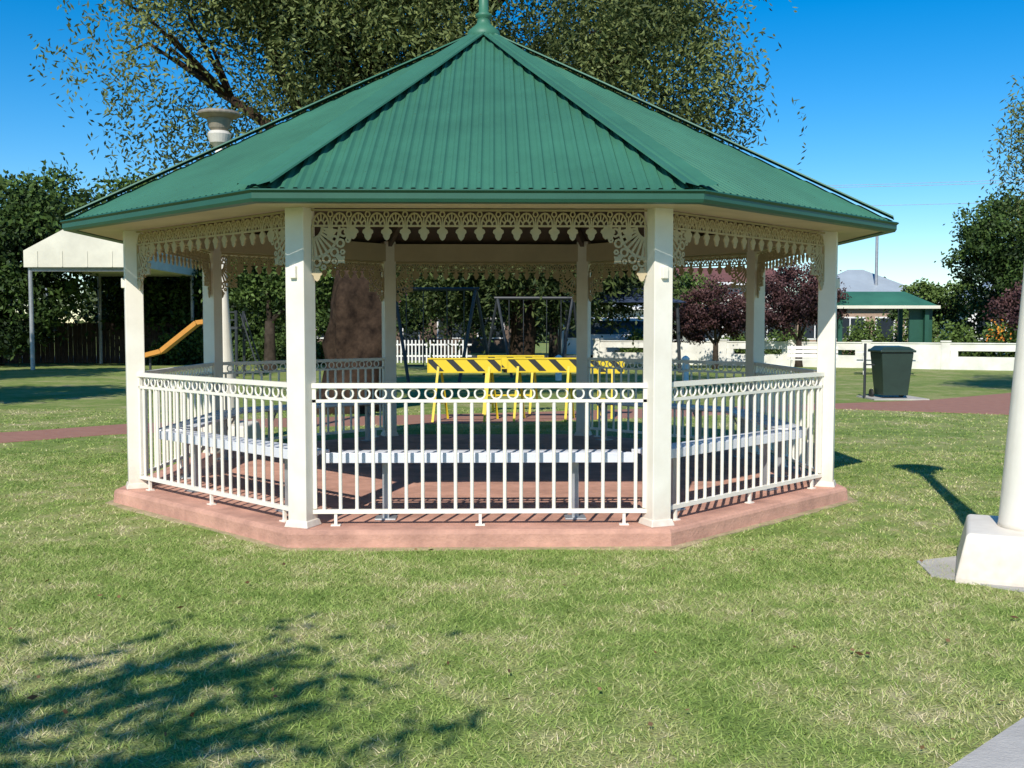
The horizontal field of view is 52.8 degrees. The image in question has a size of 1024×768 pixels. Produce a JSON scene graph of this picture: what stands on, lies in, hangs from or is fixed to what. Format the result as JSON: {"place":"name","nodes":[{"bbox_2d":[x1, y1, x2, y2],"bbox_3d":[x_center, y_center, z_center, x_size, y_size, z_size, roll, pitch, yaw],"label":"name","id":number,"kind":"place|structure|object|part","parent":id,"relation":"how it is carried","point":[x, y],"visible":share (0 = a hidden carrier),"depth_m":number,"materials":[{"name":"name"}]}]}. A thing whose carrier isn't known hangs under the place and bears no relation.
{"place":"outdoors","nodes":[
{"label":"outdoors","id":0,"kind":"place"},
{"bbox_2d":[8,355,575,360],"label":"road","id":1,"kind":"structure","parent":0,"point":[475,356],"depth_m":53.10,"materials":[{"name":"grey asphalt"}]},
{"bbox_2d":[317,309,510,352],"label":"walls","id":2,"kind":"structure","parent":0,"point":[497,345],"depth_m":61.92,"materials":[{"name":"white paint"}]},
{"bbox_2d":[316,318,504,352],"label":"windows and door","id":3,"kind":"structure","parent":2,"relation":"attached to","point":[455,336],"depth_m":61.83,"materials":[{"name":"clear glass"}]},
{"bbox_2d":[0,393,1010,442],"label":"brick path","id":4,"kind":"structure","parent":0,"point":[997,404],"depth_m":18.43,"materials":[{"name":"red brick"}]},
{"bbox_2d":[427,358,501,421],"bbox_3d":[-0.799,0.092,17.460,1.252,1.073,0.731,0,3,-1],"label":"barricade","id":5,"kind":"object","parent":4,"relation":"on","point":[437,366],"visible":0.8,"depth_m":17.35,"materials":[{"name":"yellow paint"}]},
{"bbox_2d":[507,357,575,421],"bbox_3d":[0.540,0.085,17.584,1.252,1.073,0.727,0,3,-1],"label":"barricade","id":6,"kind":"object","parent":4,"relation":"on","point":[518,366],"visible":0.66,"depth_m":17.47,"materials":[{"name":"yellow paint"}]},
{"bbox_2d":[591,360,623,418],"bbox_3d":[1.646,0.076,18.106,0.632,1.031,0.767,0,3,-1],"label":"barricade","id":7,"kind":"object","parent":4,"relation":"on","point":[595,371],"visible":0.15,"depth_m":17.97,"materials":[{"name":"yellow paint"}]},
{"bbox_2d":[0,335,1023,767],"bbox_3d":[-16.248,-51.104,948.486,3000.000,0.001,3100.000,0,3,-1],"label":"ground lawn","id":8,"kind":"structure","parent":0,"point":[80,387],"depth_m":5.52,"materials":[{"name":"green plant"}]},
{"bbox_2d":[0,174,8,191],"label":"shade tree","id":9,"kind":"object","parent":8,"relation":"on","point":[3,186],"visible":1,"depth_m":31.00,"materials":[{"name":"green plant"}]},
{"bbox_2d":[0,152,105,365],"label":"dense tree","id":10,"kind":"object","parent":8,"relation":"on","point":[33,212],"visible":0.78,"depth_m":40.35,"materials":[{"name":"green plant"}]},
{"bbox_2d":[0,322,201,362],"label":"timber fence","id":11,"kind":"object","parent":8,"relation":"on","point":[78,343],"visible":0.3,"depth_m":44.85,"materials":[{"name":"brown wood"}]},
{"bbox_2d":[23,230,197,369],"bbox_3d":[-15.657,-3.370,41.104,4.300,5.350,7.022,0,3,-1],"label":"skillion shelter","id":12,"kind":"object","parent":8,"relation":"on","point":[65,251],"visible":0.71,"depth_m":37.56,"materials":[{"name":"metal"}]},
{"bbox_2d":[74,158,202,354],"bbox_3d":[-16.575,-5.510,46.845,7.461,9.185,7.016,0,3,-1],"label":"dense tree","id":13,"kind":"object","parent":8,"relation":"on","point":[155,292],"visible":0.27,"depth_m":45.16,"materials":[{"name":"green plant"}]},
{"bbox_2d":[145,311,264,376],"bbox_3d":[-9.921,-1.307,33.314,3.737,2.106,1.100,0,3,-1],"label":"playground slide","id":14,"kind":"object","parent":8,"relation":"on","point":[179,337],"visible":0.69,"depth_m":33.04,"materials":[{"name":"orange plastic"}]},
{"bbox_2d":[197,108,260,438],"bbox_3d":[-3.835,-1.356,13.632,0.879,4.475,0.879,0,3,-1],"label":"park lamp","id":15,"kind":"object","parent":8,"relation":"on","point":[219,120],"visible":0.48,"depth_m":13.50,"materials":[{"name":"white metal"}]},
{"bbox_2d":[145,326,324,364],"bbox_3d":[-10.983,-1.686,43.824,9.082,2.033,3.204,0,3,-1],"label":"hedge","id":16,"kind":"object","parent":8,"relation":"on","point":[186,351],"visible":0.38,"depth_m":43.23,"materials":[{"name":"green plant"}]},
{"bbox_2d":[144,260,329,358],"bbox_3d":[-12.068,-4.359,45.961,9.479,6.993,5.935,0,3,-1],"label":"dense tree","id":17,"kind":"object","parent":8,"relation":"on","point":[184,318],"visible":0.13,"depth_m":44.75,"materials":[{"name":"green plant"}]},
{"bbox_2d":[196,259,335,370],"bbox_3d":[-8.479,-3.236,37.520,5.768,5.678,4.680,3,4,39],"label":"dense tree","id":18,"kind":"object","parent":8,"relation":"on","point":[273,307],"visible":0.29,"depth_m":36.76,"materials":[{"name":"green plant"}]},
{"bbox_2d":[27,0,806,414],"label":"pepper tree","id":19,"kind":"object","parent":8,"relation":"on","point":[327,46],"visible":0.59,"depth_m":18.89,"materials":[{"name":"green plant"}]},
{"bbox_2d":[396,340,471,362],"bbox_3d":[-4.578,-1.433,45.441,5.600,1.000,0.075,0,3,-1],"label":"picket fence","id":20,"kind":"object","parent":8,"relation":"on","point":[433,355],"visible":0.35,"depth_m":45.42,"materials":[{"name":"white paint"}]},
{"bbox_2d":[396,287,491,382],"bbox_3d":[-2.079,-1.280,27.941,3.189,2.663,1.487,0,3,-1],"label":"swing set","id":21,"kind":"object","parent":8,"relation":"on","point":[474,298],"visible":0.56,"depth_m":27.83,"materials":[{"name":"metal"}]},
{"bbox_2d":[396,266,558,354],"bbox_3d":[-2.668,-4.589,55.724,13.548,6.361,5.437,0,3,-1],"label":"dense tree","id":22,"kind":"object","parent":8,"relation":"on","point":[410,325],"visible":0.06,"depth_m":55.59,"materials":[{"name":"green plant"}]},
{"bbox_2d":[60,0,898,547],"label":"gazebo","id":23,"kind":"object","parent":8,"relation":"on","point":[482,142],"visible":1,"depth_m":8.34,"materials":[{"name":"green paint"}]},
{"bbox_2d":[5,273,953,342],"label":"distant trees","id":24,"kind":"object","parent":8,"relation":"on","point":[96,299],"visible":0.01,"depth_m":100.12,"materials":[{"name":"green plant"}]},
{"bbox_2d":[105,495,857,551],"bbox_3d":[-0.305,1.016,10.756,6.910,0.058,6.875,0,3,-1],"label":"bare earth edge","id":25,"kind":"object","parent":8,"relation":"on","point":[689,544],"visible":0.16,"depth_m":7.51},
{"bbox_2d":[477,355,543,413],"bbox_3d":[-0.025,0.002,19.072,1.232,1.073,0.745,0,3,-1],"label":"barricade","id":26,"kind":"object","parent":8,"relation":"on","point":[504,361],"visible":0.49,"depth_m":18.95,"materials":[{"name":"yellow paint"}]},
{"bbox_2d":[8,503,1018,748],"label":"fallen leaves","id":27,"kind":"object","parent":8,"relation":"on","point":[32,697],"visible":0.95,"depth_m":4.81,"materials":[{"name":"brown plant"}]},
{"bbox_2d":[482,296,576,376],"bbox_3d":[0.735,-1.510,32.984,3.389,2.564,1.487,0,3,-1],"label":"swing set","id":28,"kind":"object","parent":8,"relation":"on","point":[523,298],"visible":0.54,"depth_m":32.89,"materials":[{"name":"metal"}]},
{"bbox_2d":[45,179,1021,294],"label":"power lines","id":29,"kind":"object","parent":8,"relation":"on","point":[876,260],"visible":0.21,"depth_m":58.02,"materials":[{"name":"metal"}]},
{"bbox_2d":[396,262,693,372],"bbox_3d":[0.067,-3.732,36.237,12.386,6.812,7.662,0,3,-1],"label":"pepper tree","id":30,"kind":"object","parent":8,"relation":"on","point":[490,287],"visible":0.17,"depth_m":35.33,"materials":[{"name":"green plant"}]},
{"bbox_2d":[555,355,562,380],"bbox_3d":[1.378,-0.475,30.549,0.240,0.780,0.234,0,3,-1],"label":"bollard","id":31,"kind":"object","parent":8,"relation":"on","point":[558,376],"visible":0.45,"depth_m":30.48,"materials":[{"name":"blue metal"}]},
{"bbox_2d":[514,276,637,357],"bbox_3d":[3.035,-3.384,43.352,7.400,5.327,4.726,0,3,-7],"label":"dense tree","id":32,"kind":"object","parent":8,"relation":"on","point":[553,350],"visible":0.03,"depth_m":43.34,"materials":[{"name":"green plant"}]},
{"bbox_2d":[558,304,643,353],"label":"white cottage","id":33,"kind":"structure","parent":8,"relation":"on","point":[571,348],"depth_m":59.52,"materials":[{"name":"paint"}]},
{"bbox_2d":[568,317,643,338],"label":"windows and door","id":34,"kind":"structure","parent":33,"relation":"in","point":[569,337],"depth_m":59.45,"materials":[{"name":"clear glass"}]},
{"bbox_2d":[558,287,685,372],"bbox_3d":[3.767,-1.990,37.016,4.400,3.053,3.400,0,3,-1],"label":"shade shelter","id":35,"kind":"object","parent":8,"relation":"on","point":[630,299],"visible":0.4,"depth_m":35.56,"materials":[{"name":"blue fabric"}]},
{"bbox_2d":[591,318,680,357],"bbox_3d":[5.509,-2.051,47.561,4.844,1.999,1.940,0,3,-1],"label":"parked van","id":36,"kind":"object","parent":8,"relation":"on","point":[605,334],"visible":0.04,"depth_m":46.64,"materials":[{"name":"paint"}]},
{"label":"windows","id":37,"kind":"part","parent":36,"relation":"part of","materials":[{"name":"black glass"}]},
{"bbox_2d":[681,356,689,380],"bbox_3d":[4.993,-0.429,29.712,0.240,0.780,0.234,0,3,-1],"label":"bollard","id":38,"kind":"object","parent":8,"relation":"on","point":[686,376],"visible":0.7,"depth_m":29.64,"materials":[{"name":"blue metal"}]},
{"bbox_2d":[672,268,722,340],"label":"broadleaf tree","id":39,"kind":"object","parent":8,"relation":"on","point":[689,283],"visible":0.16,"depth_m":52.62,"materials":[{"name":"green plant"}]},
{"bbox_2d":[672,270,767,368],"bbox_3d":[7.466,-2.353,38.676,4.126,3.788,2.847,1,3,24],"label":"purple plum tree","id":40,"kind":"object","parent":8,"relation":"on","point":[729,316],"visible":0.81,"depth_m":38.19,"materials":[{"name":"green plant"}]},
{"bbox_2d":[672,285,780,353],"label":"walls","id":41,"kind":"structure","parent":8,"relation":"on","point":[684,339],"depth_m":57.04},
{"bbox_2d":[674,268,782,282],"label":"roof","id":42,"kind":"structure","parent":41,"relation":"on","point":[727,277],"depth_m":58.25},
{"bbox_2d":[696,324,778,349],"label":"windows and door","id":43,"kind":"structure","parent":41,"relation":"attached to","point":[712,333],"depth_m":57.15,"materials":[{"name":"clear glass"}]},
{"bbox_2d":[592,339,1015,370],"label":"white wall","id":44,"kind":"structure","parent":8,"relation":"on","point":[943,355],"depth_m":39.95,"materials":[{"name":"white paint"}]},
{"bbox_2d":[765,256,856,366],"bbox_3d":[11.257,-2.904,40.824,4.058,4.650,3.816,2,4,32],"label":"purple plum tree","id":45,"kind":"object","parent":8,"relation":"on","point":[800,306],"visible":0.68,"depth_m":40.09,"materials":[{"name":"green plant"}]},
{"bbox_2d":[787,345,838,366],"bbox_3d":[10.399,-0.868,35.722,1.700,0.956,0.596,1,3,14],"label":"park bench","id":46,"kind":"object","parent":8,"relation":"on","point":[791,351],"visible":0.65,"depth_m":35.97,"materials":[{"name":"white wood"}]},
{"bbox_2d":[614,309,1017,356],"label":"garden shrubs","id":47,"kind":"object","parent":8,"relation":"on","point":[859,334],"visible":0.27,"depth_m":44.53,"materials":[{"name":"green plant"}]},
{"bbox_2d":[982,319,1011,341],"bbox_3d":[18.075,-1.986,38.298,1.000,0.838,0.962,1,3,10],"label":"flower shrub","id":48,"kind":"object","parent":47,"relation":"on","point":[998,328],"visible":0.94,"depth_m":38.23,"materials":[{"name":"plant"}]},
{"bbox_2d":[781,309,934,353],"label":"walls","id":49,"kind":"structure","parent":8,"relation":"on","point":[869,313],"depth_m":56.77,"materials":[{"name":"white brick"}]},
{"bbox_2d":[801,317,907,340],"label":"windows and door","id":50,"kind":"structure","parent":49,"relation":"attached to","point":[849,321],"depth_m":56.83,"materials":[{"name":"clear glass"}]},
{"bbox_2d":[790,270,923,298],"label":"roof","id":51,"kind":"structure","parent":49,"relation":"on","point":[859,280],"depth_m":58.38,"materials":[{"name":"grey metal"}]},
{"bbox_2d":[816,292,940,354],"bbox_3d":[14.489,-2.225,41.667,4.200,3.000,3.255,0,3,-1],"label":"picnic shelter","id":52,"kind":"object","parent":8,"relation":"on","point":[920,320],"visible":0.49,"depth_m":40.54,"materials":[{"name":"green paint"}]},
{"bbox_2d":[856,351,918,370],"bbox_3d":[12.417,-0.682,34.232,1.900,0.775,1.740,1,3,19],"label":"picnic table","id":53,"kind":"object","parent":8,"relation":"on","point":[867,360],"visible":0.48,"depth_m":34.12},
{"bbox_2d":[856,396,928,399],"bbox_3d":[8.411,0.333,22.851,1.200,0.080,1.100,0,3,-1],"label":"bin concrete pad","id":54,"kind":"object","parent":8,"relation":"on","point":[893,398],"visible":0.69,"depth_m":22.51,"materials":[{"name":"grey concrete"}]},
{"bbox_2d":[863,343,915,398],"bbox_3d":[8.267,-0.285,22.798,0.970,1.220,0.868,0,3,-1],"label":"wheelie bin","id":55,"kind":"object","parent":54,"relation":"on","point":[891,369],"visible":0.98,"depth_m":22.47,"materials":[{"name":"green plastic"}]},
{"bbox_2d":[882,277,1010,339],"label":"broadleaf tree","id":56,"kind":"object","parent":8,"relation":"on","point":[952,308],"visible":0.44,"depth_m":49.76,"materials":[{"name":"green plant"}]},
{"bbox_2d":[917,556,1023,592],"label":"lamp base pad","id":57,"kind":"object","parent":8,"relation":"on","point":[948,569],"visible":0.2,"depth_m":6.72,"materials":[{"name":"concrete"}]},
{"bbox_2d":[940,306,1004,353],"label":"walls","id":58,"kind":"structure","parent":8,"relation":"on","point":[963,322],"depth_m":59.47,"materials":[{"name":"white paint"}]},
{"bbox_2d":[956,283,994,301],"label":"roof","id":59,"kind":"structure","parent":58,"relation":"on","point":[983,286],"depth_m":61.58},
{"bbox_2d":[975,317,1006,338],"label":"windows and door","id":60,"kind":"structure","parent":58,"relation":"attached to","point":[986,326],"depth_m":59.27,"materials":[{"name":"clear glass"}]},
{"bbox_2d":[934,182,1023,355],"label":"broadleaf tree","id":61,"kind":"object","parent":8,"relation":"on","point":[994,260],"visible":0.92,"depth_m":43.14,"materials":[{"name":"green plant"}]},
{"bbox_2d":[948,717,1023,767],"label":"concrete footpath","id":62,"kind":"structure","parent":8,"relation":"on","point":[1004,748],"depth_m":3.80,"materials":[{"name":"grey concrete"}]},
{"bbox_2d":[955,269,1023,586],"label":"park lamp","id":63,"kind":"object","parent":8,"relation":"on","point":[990,550],"visible":0.91,"depth_m":6.49,"materials":[{"name":"white metal"}]},
{"bbox_2d":[981,75,1023,245],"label":"pepper tree","id":64,"kind":"object","parent":8,"relation":"on","point":[1018,131],"visible":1,"depth_m":22.09,"materials":[{"name":"green plant"}]},
{"bbox_2d":[982,280,1022,330],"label":"purple plum tree","id":65,"kind":"object","parent":8,"relation":"on","point":[1003,303],"visible":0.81,"depth_m":38.64,"materials":[{"name":"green plant"}]},
{"bbox_2d":[0,0,1023,322],"label":"sky","id":66,"kind":"structure","parent":0,"point":[891,92],"materials":[{"name":"blue"}]}
]}

